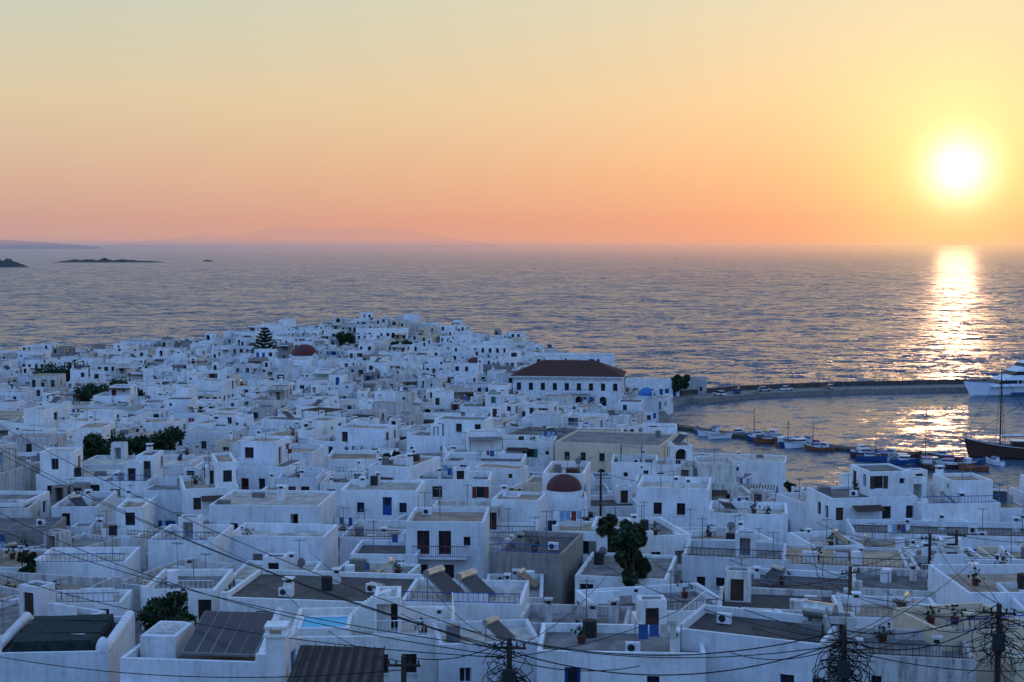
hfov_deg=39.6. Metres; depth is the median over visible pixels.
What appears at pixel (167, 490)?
whitewashed house
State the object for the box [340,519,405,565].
whitewashed house
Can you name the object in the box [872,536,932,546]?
overhead cable
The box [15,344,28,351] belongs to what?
whitewashed house
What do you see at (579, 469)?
whitewashed house
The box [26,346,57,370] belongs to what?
whitewashed house
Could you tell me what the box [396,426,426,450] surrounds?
whitewashed house
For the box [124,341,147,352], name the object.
whitewashed house
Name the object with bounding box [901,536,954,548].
overhead cable
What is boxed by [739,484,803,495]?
whitewashed house
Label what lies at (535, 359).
whitewashed house
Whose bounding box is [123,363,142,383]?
whitewashed house
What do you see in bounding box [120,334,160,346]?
whitewashed house
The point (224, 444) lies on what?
whitewashed house
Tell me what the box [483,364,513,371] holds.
whitewashed house
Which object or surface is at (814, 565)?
overhead cable
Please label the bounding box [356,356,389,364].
whitewashed house
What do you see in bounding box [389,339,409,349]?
leafy tree
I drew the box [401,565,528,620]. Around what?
whitewashed house
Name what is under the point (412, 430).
whitewashed house
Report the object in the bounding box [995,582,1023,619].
whitewashed house
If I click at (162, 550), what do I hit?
whitewashed house
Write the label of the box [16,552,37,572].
leafy tree
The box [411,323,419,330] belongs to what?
whitewashed house
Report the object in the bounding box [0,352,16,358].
whitewashed house
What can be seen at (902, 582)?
whitewashed house
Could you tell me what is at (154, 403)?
whitewashed house
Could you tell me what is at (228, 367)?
whitewashed house
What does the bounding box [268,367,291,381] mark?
whitewashed house
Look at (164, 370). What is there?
whitewashed house
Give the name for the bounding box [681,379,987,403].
harbour pier
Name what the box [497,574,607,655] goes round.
overhead cable
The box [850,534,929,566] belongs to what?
overhead cable
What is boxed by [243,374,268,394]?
whitewashed house
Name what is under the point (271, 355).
whitewashed house
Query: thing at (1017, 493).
whitewashed house
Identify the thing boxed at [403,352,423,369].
whitewashed house
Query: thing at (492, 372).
whitewashed house
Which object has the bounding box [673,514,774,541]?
whitewashed house
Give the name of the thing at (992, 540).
overhead cable
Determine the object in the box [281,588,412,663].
overhead cable
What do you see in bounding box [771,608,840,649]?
overhead cable
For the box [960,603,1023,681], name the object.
utility pole
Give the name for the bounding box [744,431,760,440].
fishing boat
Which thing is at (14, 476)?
whitewashed house
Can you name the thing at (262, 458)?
whitewashed house
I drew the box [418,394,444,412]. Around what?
whitewashed house
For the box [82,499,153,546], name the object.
whitewashed house
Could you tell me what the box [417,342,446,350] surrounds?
whitewashed house
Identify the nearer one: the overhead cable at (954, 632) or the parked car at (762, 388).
the overhead cable at (954, 632)
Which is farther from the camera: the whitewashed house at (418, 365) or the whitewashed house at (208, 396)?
the whitewashed house at (418, 365)
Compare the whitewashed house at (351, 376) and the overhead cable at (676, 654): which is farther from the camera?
the whitewashed house at (351, 376)
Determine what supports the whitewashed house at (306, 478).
on the ground
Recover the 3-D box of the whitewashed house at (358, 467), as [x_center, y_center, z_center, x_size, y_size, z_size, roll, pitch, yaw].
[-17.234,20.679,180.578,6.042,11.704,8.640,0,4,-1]
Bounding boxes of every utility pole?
[387,655,420,681]
[478,638,532,681]
[594,471,607,515]
[812,629,876,681]
[841,566,859,593]
[920,535,938,563]
[947,530,965,545]
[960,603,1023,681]
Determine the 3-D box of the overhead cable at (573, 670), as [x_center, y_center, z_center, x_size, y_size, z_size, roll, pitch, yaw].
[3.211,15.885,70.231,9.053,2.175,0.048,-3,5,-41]
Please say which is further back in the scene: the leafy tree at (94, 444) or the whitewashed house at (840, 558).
the leafy tree at (94, 444)
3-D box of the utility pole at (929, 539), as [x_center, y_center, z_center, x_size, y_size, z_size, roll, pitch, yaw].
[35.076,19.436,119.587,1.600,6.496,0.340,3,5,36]
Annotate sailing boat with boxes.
[746,413,763,435]
[779,422,797,446]
[804,425,825,450]
[866,434,893,454]
[918,408,936,470]
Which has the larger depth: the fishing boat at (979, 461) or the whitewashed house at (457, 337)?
the whitewashed house at (457, 337)
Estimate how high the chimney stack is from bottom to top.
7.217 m
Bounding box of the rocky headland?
[0,258,27,266]
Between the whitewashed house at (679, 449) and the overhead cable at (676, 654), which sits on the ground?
the whitewashed house at (679, 449)
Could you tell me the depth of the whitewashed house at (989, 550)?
128.03 m
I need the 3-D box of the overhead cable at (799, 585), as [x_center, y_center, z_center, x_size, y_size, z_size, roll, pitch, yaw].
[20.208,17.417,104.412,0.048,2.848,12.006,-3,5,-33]
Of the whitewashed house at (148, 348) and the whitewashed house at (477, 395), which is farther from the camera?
the whitewashed house at (148, 348)
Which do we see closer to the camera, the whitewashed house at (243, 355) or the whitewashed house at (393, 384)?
the whitewashed house at (393, 384)
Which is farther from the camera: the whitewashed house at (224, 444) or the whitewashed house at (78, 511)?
the whitewashed house at (224, 444)
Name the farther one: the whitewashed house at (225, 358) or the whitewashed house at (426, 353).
the whitewashed house at (225, 358)
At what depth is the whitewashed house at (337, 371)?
391.05 m
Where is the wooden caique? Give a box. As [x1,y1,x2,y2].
[952,368,1023,459]
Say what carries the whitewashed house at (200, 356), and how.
on the ground
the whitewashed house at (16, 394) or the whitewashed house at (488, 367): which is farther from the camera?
the whitewashed house at (488, 367)
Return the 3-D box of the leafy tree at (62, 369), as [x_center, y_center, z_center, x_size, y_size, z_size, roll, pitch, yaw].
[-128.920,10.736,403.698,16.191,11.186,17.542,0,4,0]
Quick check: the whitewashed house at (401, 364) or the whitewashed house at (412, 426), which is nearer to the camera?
the whitewashed house at (412, 426)
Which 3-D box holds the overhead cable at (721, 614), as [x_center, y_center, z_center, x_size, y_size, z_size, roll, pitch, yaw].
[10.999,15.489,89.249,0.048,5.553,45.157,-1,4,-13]
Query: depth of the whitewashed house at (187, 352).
477.79 m
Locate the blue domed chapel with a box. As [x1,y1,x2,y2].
[635,386,658,422]
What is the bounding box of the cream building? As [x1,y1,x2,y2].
[555,427,676,472]
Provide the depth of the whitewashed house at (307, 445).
206.54 m
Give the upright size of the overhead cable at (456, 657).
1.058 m
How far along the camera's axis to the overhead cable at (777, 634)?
76.53 m
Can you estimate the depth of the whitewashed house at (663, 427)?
251.06 m
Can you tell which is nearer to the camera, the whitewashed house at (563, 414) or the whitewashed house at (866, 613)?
the whitewashed house at (866, 613)
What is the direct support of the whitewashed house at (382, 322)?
on the ground
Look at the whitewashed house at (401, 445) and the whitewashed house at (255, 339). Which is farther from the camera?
the whitewashed house at (255, 339)
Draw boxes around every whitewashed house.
[0,350,14,352]
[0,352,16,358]
[0,363,19,371]
[0,368,12,375]
[0,376,17,384]
[0,383,7,387]
[0,385,34,401]
[0,391,24,409]
[0,397,58,439]
[0,408,23,419]
[0,410,23,414]
[0,442,39,490]
[0,491,49,516]
[0,499,79,536]
[0,517,65,545]
[0,527,33,548]
[0,540,48,571]
[0,571,112,589]
[0,580,105,635]
[0,585,18,601]
[0,610,134,681]
[1,359,18,367]
[1,426,66,451]
[3,381,28,388]
[3,382,30,391]
[8,427,56,434]
[11,437,54,461]
[13,367,37,375]
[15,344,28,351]
[15,578,132,615]
[16,348,30,368]
[16,374,30,384]
[19,350,36,352]
[20,373,65,392]
[20,387,66,399]
[23,401,43,408]
[25,382,60,402]
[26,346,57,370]
[26,517,120,548]
[27,339,39,349]
[33,535,140,587]
[36,447,120,493]
[38,343,57,350]
[42,359,78,370]
[42,395,83,420]
[44,380,68,399]
[46,394,102,405]
[50,482,89,516]
[51,346,97,359]
[51,478,117,534]
[53,419,73,438]
[59,413,74,428]
[59,415,134,423]
[59,417,76,421]
[60,356,74,358]
[65,410,108,428]
[66,381,79,401]
[67,355,102,366]
[67,411,115,446]
[70,361,110,381]
[72,405,116,413]
[76,345,104,351]
[76,374,111,401]
[80,348,105,362]
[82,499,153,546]
[83,442,203,476]
[85,409,139,430]
[88,363,115,375]
[88,399,100,405]
[90,364,111,382]
[93,344,105,348]
[93,384,137,404]
[97,351,107,356]
[99,436,164,495]
[100,346,113,351]
[101,396,141,410]
[106,348,135,358]
[106,359,113,362]
[109,349,123,358]
[110,359,129,379]
[111,343,126,350]
[112,355,126,358]
[114,357,141,367]
[114,476,157,528]
[114,542,235,614]
[116,421,164,437]
[119,352,160,367]
[119,365,141,379]
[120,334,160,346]
[120,607,296,681]
[121,410,153,423]
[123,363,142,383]
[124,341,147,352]
[127,418,193,449]
[129,512,182,568]
[133,394,149,402]
[134,381,161,385]
[136,345,146,356]
[136,404,168,417]
[138,376,157,390]
[140,343,150,351]
[140,393,163,408]
[140,418,184,445]
[141,365,171,383]
[141,559,234,629]
[142,467,240,526]
[146,522,216,570]
[147,347,174,357]
[148,385,175,394]
[148,515,233,569]
[150,376,197,400]
[151,339,175,349]
[153,346,172,364]
[155,366,175,380]
[163,334,180,347]
[164,344,187,350]
[164,397,210,423]
[164,444,231,460]
[165,361,186,369]
[166,371,185,385]
[170,350,189,363]
[170,412,186,429]
[171,368,190,377]
[172,373,200,388]
[173,378,235,400]
[175,351,190,354]
[178,337,191,348]
[179,452,238,523]
[180,336,191,345]
[181,369,208,377]
[182,426,245,450]
[186,356,217,368]
[187,357,208,363]
[187,404,242,428]
[188,413,227,428]
[189,355,210,361]
[191,341,213,353]
[191,343,205,354]
[192,345,206,357]
[194,359,218,370]
[195,445,239,476]
[196,399,220,408]
[197,363,225,374]
[201,367,226,378]
[203,393,212,398]
[204,332,224,344]
[205,358,238,360]
[207,346,218,357]
[209,406,246,413]
[209,484,336,529]
[211,360,241,364]
[212,340,230,355]
[215,431,241,450]
[218,351,229,357]
[219,361,233,365]
[219,365,231,369]
[220,355,235,360]
[220,567,424,628]
[221,397,245,406]
[222,329,238,343]
[223,367,232,378]
[226,334,242,345]
[227,414,253,425]
[229,367,247,386]
[231,523,338,570]
[232,334,262,355]
[232,364,265,382]
[232,392,255,407]
[232,425,252,458]
[234,324,263,341]
[234,539,322,585]
[235,383,243,392]
[235,441,324,468]
[237,430,305,489]
[240,349,277,364]
[240,353,252,357]
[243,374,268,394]
[243,409,305,435]
[246,357,267,365]
[247,397,290,415]
[249,379,292,407]
[251,358,260,371]
[251,376,294,398]
[251,385,295,393]
[251,400,276,421]
[253,336,281,344]
[253,373,275,386]
[260,358,290,371]
[261,314,295,329]
[261,410,345,436]
[261,473,288,489]
[266,368,277,374]
[268,325,279,341]
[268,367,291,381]
[271,336,294,347]
[272,336,292,341]
[275,328,310,335]
[276,329,315,336]
[276,464,324,490]
[277,340,293,357]
[278,360,302,378]
[278,397,339,416]
[287,395,312,406]
[288,358,317,373]
[288,393,320,411]
[291,329,319,340]
[291,420,322,444]
[291,586,454,681]
[292,373,311,380]
[292,389,334,400]
[292,445,322,445]
[293,341,321,349]
[294,421,298,429]
[295,385,337,396]
[296,376,320,389]
[297,368,334,381]
[299,321,313,326]
[299,325,331,329]
[301,407,357,423]
[302,453,335,473]
[304,404,344,416]
[305,368,315,374]
[306,323,340,344]
[309,417,397,453]
[313,396,338,403]
[314,339,336,348]
[315,356,339,368]
[318,329,330,343]
[318,344,341,358]
[318,355,327,359]
[319,470,407,520]
[321,374,346,389]
[324,446,406,456]
[324,507,369,555]
[325,442,393,472]
[325,465,367,481]
[326,353,361,362]
[329,373,355,398]
[331,320,348,333]
[332,368,355,381]
[332,405,355,417]
[333,557,420,573]
[334,314,356,341]
[334,365,363,379]
[339,395,373,409]
[340,357,355,371]
[340,472,424,519]
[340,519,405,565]
[342,343,354,349]
[343,343,359,357]
[344,340,374,356]
[346,404,358,409]
[348,347,378,358]
[350,360,365,377]
[350,520,419,563]
[352,380,384,397]
[352,401,386,423]
[353,417,379,423]
[354,312,372,323]
[354,367,379,384]
[354,455,365,469]
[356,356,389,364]
[357,388,375,398]
[358,395,382,409]
[359,334,374,343]
[362,323,372,327]
[362,354,390,360]
[366,356,391,375]
[368,449,439,479]
[369,416,399,440]
[371,336,386,342]
[371,343,388,353]
[372,317,389,327]
[372,394,423,424]
[373,386,417,402]
[376,366,421,385]
[378,438,398,450]
[379,342,414,357]
[380,353,398,360]
[381,387,416,398]
[383,374,419,398]
[383,514,409,532]
[384,415,405,423]
[387,330,406,342]
[387,358,426,370]
[388,320,411,338]
[388,418,411,437]
[395,313,420,323]
[396,385,424,412]
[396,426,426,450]
[400,317,410,325]
[400,346,433,361]
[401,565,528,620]
[402,351,425,363]
[402,424,429,438]
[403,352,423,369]
[405,486,489,579]
[406,415,422,428]
[406,415,491,452]
[407,376,433,389]
[408,335,419,344]
[408,459,492,506]
[409,326,426,337]
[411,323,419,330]
[414,364,422,369]
[415,384,443,399]
[416,434,465,466]
[417,327,439,342]
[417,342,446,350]
[417,346,435,349]
[418,387,453,408]
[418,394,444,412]
[420,373,442,398]
[421,321,438,325]
[424,357,450,373]
[424,412,474,423]
[425,370,446,380]
[427,324,454,335]
[430,400,462,412]
[432,615,538,681]
[433,484,538,537]
[434,350,443,355]
[438,322,456,332]
[438,359,480,381]
[440,331,456,342]
[441,450,526,470]
[442,341,467,355]
[442,429,504,458]
[443,381,463,387]
[443,383,474,401]
[444,377,453,384]
[446,353,453,368]
[450,390,472,404]
[451,320,463,324]
[452,345,470,361]
[454,320,474,333]
[454,331,460,340]
[454,373,467,384]
[460,392,503,415]
[461,329,478,345]
[461,333,488,341]
[464,382,492,391]
[468,350,485,358]
[472,336,479,342]
[473,485,546,530]
[474,383,486,402]
[474,463,528,496]
[477,354,494,363]
[479,365,504,381]
[479,389,506,402]
[481,366,486,379]
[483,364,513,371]
[483,406,520,421]
[486,554,543,602]
[487,360,497,363]
[488,378,527,402]
[490,332,525,342]
[490,517,539,573]
[492,409,510,426]
[492,411,572,434]
[493,330,500,336]
[496,367,512,388]
[496,510,582,603]
[498,349,521,367]
[501,431,556,466]
[503,391,527,421]
[505,336,521,342]
[505,410,561,434]
[507,476,541,491]
[509,416,581,439]
[513,386,529,402]
[515,342,533,352]
[516,353,544,369]
[519,579,630,636]
[521,401,558,421]
[522,408,536,421]
[527,339,539,350]
[528,462,546,472]
[529,471,541,477]
[530,389,571,405]
[532,349,562,352]
[537,618,705,681]
[542,455,590,516]
[543,341,556,350]
[546,350,568,352]
[552,511,608,562]
[556,502,608,522]
[559,405,605,411]
[562,416,604,428]
[565,405,616,427]
[572,409,643,423]
[575,397,596,409]
[575,547,676,596]
[575,570,718,610]
[577,419,623,430]
[587,399,643,422]
[588,484,635,517]
[590,396,611,412]
[590,457,610,490]
[591,473,595,490]
[591,483,612,494]
[591,506,629,541]
[611,444,657,494]
[617,412,643,431]
[624,386,635,395]
[624,390,672,414]
[630,501,690,570]
[631,594,781,624]
[634,459,663,499]
[636,463,711,526]
[643,423,676,432]
[644,412,655,422]
[657,432,692,473]
[664,449,737,500]
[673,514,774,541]
[676,590,841,681]
[679,508,744,540]
[682,517,786,595]
[692,438,786,492]
[708,498,787,542]
[718,566,843,613]
[724,557,847,594]
[731,494,787,543]
[735,462,756,482]
[736,478,764,490]
[738,485,750,500]
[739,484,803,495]
[748,488,773,501]
[766,495,774,501]
[776,478,841,531]
[781,544,908,571]
[788,519,862,546]
[806,463,917,535]
[823,611,975,681]
[831,572,938,627]
[839,463,932,491]
[845,506,1023,551]
[846,522,919,562]
[852,563,935,602]
[893,602,1023,681]
[903,535,981,556]
[908,545,1004,569]
[910,460,1000,526]
[928,564,1023,611]
[931,466,1012,502]
[933,533,1023,563]
[977,541,1023,557]
[993,483,1023,522]
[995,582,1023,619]
[998,545,1023,558]
[1010,474,1023,504]
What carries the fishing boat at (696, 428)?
on the sea
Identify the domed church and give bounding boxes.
[291,341,323,363]
[468,356,482,371]
[542,463,586,530]
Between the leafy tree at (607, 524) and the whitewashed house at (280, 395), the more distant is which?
the whitewashed house at (280, 395)
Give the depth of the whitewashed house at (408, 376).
385.43 m
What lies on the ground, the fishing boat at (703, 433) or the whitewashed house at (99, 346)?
the whitewashed house at (99, 346)
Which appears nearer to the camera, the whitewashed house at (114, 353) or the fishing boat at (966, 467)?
the fishing boat at (966, 467)
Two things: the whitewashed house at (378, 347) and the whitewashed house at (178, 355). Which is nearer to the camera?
the whitewashed house at (178, 355)
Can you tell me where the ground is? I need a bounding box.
[134,342,712,645]
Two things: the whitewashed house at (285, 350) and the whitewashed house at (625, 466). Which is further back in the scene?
the whitewashed house at (285, 350)
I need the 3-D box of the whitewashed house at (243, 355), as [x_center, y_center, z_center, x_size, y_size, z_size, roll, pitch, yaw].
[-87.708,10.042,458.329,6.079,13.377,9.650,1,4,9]
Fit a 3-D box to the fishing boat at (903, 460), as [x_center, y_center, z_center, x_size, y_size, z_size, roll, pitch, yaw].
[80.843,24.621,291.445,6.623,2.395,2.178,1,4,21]
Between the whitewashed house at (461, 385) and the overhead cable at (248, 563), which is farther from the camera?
the whitewashed house at (461, 385)
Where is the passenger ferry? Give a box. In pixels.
[963,360,1023,395]
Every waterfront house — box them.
[356,327,407,342]
[412,338,459,351]
[464,341,516,356]
[521,351,614,366]
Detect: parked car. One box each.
[713,390,726,395]
[733,388,740,393]
[757,386,770,391]
[780,386,792,390]
[825,384,834,388]
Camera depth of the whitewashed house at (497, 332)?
556.06 m
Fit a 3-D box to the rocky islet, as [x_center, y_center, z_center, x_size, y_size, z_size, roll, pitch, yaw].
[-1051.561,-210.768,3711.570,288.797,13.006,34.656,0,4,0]
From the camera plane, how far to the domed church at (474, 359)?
434.33 m
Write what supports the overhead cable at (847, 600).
attached to the utility pole at (843, 671)
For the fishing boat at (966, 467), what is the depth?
283.55 m
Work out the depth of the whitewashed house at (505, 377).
368.77 m
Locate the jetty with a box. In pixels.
[677,424,943,458]
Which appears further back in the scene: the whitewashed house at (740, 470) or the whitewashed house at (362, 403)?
the whitewashed house at (362, 403)
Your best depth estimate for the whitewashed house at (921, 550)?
125.97 m
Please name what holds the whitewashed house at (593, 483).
on the ground
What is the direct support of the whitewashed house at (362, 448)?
on the ground
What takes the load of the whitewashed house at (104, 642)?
on the ground
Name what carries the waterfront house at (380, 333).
on the ground
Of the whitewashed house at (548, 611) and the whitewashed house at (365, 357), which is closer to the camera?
the whitewashed house at (548, 611)
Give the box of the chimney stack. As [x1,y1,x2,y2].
[263,621,290,681]
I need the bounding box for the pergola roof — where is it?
[287,645,384,681]
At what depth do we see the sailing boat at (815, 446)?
311.43 m
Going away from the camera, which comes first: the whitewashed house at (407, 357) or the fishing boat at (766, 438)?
the fishing boat at (766, 438)
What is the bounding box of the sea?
[0,255,1023,492]
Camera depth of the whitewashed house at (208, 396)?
335.75 m
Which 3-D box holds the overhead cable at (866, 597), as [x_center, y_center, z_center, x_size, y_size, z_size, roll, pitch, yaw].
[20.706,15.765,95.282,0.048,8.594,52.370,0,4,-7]
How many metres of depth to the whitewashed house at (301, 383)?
342.91 m
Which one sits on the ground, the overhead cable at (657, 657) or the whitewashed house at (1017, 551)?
the whitewashed house at (1017, 551)
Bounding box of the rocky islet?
[59,258,157,261]
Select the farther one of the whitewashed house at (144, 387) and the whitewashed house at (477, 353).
the whitewashed house at (477, 353)
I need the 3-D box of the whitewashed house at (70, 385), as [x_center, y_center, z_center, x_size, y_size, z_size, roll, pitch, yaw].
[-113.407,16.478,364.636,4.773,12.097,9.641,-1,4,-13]
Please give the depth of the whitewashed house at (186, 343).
522.47 m
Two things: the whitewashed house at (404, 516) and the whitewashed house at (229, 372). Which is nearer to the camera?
the whitewashed house at (404, 516)
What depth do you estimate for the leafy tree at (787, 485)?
214.72 m
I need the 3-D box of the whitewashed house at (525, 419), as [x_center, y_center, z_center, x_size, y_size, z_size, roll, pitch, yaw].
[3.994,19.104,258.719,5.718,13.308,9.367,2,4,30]
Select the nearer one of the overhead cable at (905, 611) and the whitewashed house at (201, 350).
the overhead cable at (905, 611)
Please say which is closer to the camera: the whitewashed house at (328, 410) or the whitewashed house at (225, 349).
the whitewashed house at (328, 410)
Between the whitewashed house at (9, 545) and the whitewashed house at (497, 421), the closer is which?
the whitewashed house at (9, 545)
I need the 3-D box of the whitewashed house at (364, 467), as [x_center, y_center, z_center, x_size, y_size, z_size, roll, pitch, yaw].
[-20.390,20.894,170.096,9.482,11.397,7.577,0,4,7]
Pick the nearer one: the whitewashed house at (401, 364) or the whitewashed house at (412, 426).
the whitewashed house at (412, 426)
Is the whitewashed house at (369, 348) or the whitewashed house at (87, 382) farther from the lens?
the whitewashed house at (369, 348)
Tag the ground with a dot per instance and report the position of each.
(664, 417)
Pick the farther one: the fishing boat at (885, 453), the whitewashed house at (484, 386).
the whitewashed house at (484, 386)
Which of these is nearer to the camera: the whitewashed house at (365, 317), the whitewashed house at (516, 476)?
the whitewashed house at (516, 476)
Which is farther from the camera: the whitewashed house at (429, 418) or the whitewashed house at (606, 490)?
the whitewashed house at (429, 418)
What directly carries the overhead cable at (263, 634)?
attached to the utility pole at (509, 673)
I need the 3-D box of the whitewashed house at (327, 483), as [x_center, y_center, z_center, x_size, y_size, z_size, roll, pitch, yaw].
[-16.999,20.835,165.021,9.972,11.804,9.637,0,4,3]
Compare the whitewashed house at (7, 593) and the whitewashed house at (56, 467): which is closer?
the whitewashed house at (7, 593)
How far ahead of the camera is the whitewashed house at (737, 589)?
98.49 m
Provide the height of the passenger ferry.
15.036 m
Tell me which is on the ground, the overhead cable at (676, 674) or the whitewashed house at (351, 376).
the whitewashed house at (351, 376)
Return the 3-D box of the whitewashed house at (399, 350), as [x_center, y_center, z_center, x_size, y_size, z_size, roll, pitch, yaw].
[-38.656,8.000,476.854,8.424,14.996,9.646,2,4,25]
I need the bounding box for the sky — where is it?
[0,0,1023,255]
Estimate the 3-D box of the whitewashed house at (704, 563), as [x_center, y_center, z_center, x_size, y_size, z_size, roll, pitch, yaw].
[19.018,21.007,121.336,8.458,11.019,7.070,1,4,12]
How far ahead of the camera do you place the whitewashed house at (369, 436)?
221.93 m
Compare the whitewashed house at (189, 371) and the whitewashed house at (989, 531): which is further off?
the whitewashed house at (189, 371)
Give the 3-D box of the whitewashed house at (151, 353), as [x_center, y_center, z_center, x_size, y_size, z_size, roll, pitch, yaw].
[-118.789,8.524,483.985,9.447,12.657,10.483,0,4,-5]
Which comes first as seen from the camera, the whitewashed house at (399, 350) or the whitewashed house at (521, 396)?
the whitewashed house at (521, 396)
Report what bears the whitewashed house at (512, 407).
on the ground
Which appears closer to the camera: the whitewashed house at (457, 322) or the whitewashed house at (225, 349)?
the whitewashed house at (225, 349)
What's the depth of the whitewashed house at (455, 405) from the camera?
296.15 m
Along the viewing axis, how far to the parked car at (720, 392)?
410.01 m
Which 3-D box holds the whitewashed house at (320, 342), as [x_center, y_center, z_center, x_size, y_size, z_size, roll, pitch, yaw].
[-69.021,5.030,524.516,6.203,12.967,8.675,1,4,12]
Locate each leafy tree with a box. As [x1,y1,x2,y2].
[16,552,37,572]
[32,358,90,381]
[72,376,129,401]
[82,432,138,460]
[134,426,185,454]
[136,586,197,634]
[137,387,144,396]
[335,331,355,346]
[382,451,400,457]
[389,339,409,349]
[595,514,618,552]
[609,518,652,586]
[670,374,690,395]
[783,481,804,491]
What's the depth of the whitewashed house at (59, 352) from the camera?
464.95 m
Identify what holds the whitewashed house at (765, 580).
on the ground
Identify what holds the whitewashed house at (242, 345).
on the ground
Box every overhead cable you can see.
[0,425,506,643]
[0,448,513,651]
[0,513,503,655]
[0,530,491,646]
[0,574,516,658]
[0,656,414,677]
[1,454,506,651]
[164,516,497,646]
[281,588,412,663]
[315,556,515,655]
[406,639,506,659]
[418,568,515,646]
[458,627,852,657]
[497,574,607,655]
[497,608,683,658]
[509,630,841,655]
[512,641,841,675]
[512,660,638,670]
[588,555,851,642]
[653,561,856,639]
[685,587,847,642]
[719,555,976,611]
[731,649,832,659]
[751,575,847,586]
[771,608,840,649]
[784,542,845,577]
[810,538,836,641]
[816,522,923,539]
[816,574,991,616]
[838,557,976,643]
[844,567,850,628]
[844,605,996,634]
[847,587,914,634]
[848,615,996,649]
[848,650,1023,671]
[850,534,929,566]
[852,627,926,649]
[860,550,911,573]
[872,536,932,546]
[881,587,1004,619]
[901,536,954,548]
[925,541,1018,557]
[927,617,1005,632]
[930,534,996,602]
[962,536,1022,542]
[966,548,1010,616]
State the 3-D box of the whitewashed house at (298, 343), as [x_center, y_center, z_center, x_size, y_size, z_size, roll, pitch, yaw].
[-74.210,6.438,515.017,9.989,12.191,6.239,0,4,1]
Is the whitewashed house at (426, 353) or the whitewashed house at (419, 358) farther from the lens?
the whitewashed house at (426, 353)
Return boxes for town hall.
[510,360,626,408]
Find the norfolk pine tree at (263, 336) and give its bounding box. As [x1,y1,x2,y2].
[249,325,278,353]
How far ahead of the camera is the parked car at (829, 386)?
428.39 m
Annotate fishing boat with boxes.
[694,426,701,433]
[697,430,720,435]
[708,432,731,438]
[709,425,722,431]
[727,428,742,432]
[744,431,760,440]
[753,434,777,443]
[762,429,783,436]
[775,436,784,446]
[782,436,802,438]
[784,438,811,448]
[795,435,818,440]
[820,442,835,451]
[850,444,870,451]
[850,447,874,457]
[855,451,887,461]
[875,451,893,461]
[885,448,896,455]
[889,453,915,458]
[889,455,920,465]
[907,451,921,457]
[920,456,943,465]
[927,450,953,455]
[933,458,961,467]
[943,455,964,461]
[945,462,976,468]
[958,463,988,471]
[962,457,983,464]
[964,457,971,462]
[986,456,1004,466]
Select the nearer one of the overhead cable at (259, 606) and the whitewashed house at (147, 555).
the overhead cable at (259, 606)
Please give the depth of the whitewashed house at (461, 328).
560.68 m
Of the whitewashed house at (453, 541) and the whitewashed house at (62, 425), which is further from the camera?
the whitewashed house at (62, 425)
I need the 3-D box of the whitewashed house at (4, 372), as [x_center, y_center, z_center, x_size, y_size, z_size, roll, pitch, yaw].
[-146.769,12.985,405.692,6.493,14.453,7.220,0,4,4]
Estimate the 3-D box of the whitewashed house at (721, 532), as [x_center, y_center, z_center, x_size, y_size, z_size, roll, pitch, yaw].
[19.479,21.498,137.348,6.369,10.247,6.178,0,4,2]
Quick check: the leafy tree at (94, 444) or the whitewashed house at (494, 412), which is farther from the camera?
the whitewashed house at (494, 412)
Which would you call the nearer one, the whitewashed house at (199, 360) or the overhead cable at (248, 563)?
the overhead cable at (248, 563)
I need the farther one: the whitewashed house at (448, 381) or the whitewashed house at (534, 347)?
the whitewashed house at (534, 347)
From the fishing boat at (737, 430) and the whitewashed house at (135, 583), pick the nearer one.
the whitewashed house at (135, 583)
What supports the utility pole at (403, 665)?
on the ground
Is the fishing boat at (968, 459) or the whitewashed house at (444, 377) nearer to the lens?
the fishing boat at (968, 459)
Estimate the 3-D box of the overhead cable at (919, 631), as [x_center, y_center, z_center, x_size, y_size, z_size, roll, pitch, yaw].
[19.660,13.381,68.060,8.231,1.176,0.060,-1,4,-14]
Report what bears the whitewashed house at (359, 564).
on the ground
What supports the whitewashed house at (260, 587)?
on the ground
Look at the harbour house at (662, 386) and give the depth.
408.57 m
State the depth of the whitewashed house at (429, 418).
284.14 m
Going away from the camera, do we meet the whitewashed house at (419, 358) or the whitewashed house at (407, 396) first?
the whitewashed house at (407, 396)
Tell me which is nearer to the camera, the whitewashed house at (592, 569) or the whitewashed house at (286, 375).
the whitewashed house at (592, 569)
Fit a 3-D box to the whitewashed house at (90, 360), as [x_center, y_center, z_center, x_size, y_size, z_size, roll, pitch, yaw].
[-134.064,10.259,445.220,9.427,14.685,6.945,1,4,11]
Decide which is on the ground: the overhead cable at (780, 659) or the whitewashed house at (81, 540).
the whitewashed house at (81, 540)
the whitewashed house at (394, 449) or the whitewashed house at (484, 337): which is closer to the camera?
the whitewashed house at (394, 449)
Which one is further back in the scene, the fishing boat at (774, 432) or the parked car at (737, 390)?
the parked car at (737, 390)
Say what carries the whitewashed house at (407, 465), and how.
on the ground
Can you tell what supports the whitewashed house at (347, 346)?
on the ground
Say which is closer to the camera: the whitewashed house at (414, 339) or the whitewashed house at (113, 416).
the whitewashed house at (113, 416)
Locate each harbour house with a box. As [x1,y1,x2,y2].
[625,378,679,395]
[681,376,706,393]
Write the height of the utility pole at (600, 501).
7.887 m
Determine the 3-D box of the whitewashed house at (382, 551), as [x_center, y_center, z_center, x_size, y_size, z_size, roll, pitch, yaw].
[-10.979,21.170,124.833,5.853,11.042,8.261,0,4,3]
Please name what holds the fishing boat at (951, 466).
on the sea
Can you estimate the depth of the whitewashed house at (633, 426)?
244.11 m
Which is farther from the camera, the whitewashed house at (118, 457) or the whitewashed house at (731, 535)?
the whitewashed house at (118, 457)
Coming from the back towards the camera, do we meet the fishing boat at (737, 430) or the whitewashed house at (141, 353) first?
the whitewashed house at (141, 353)

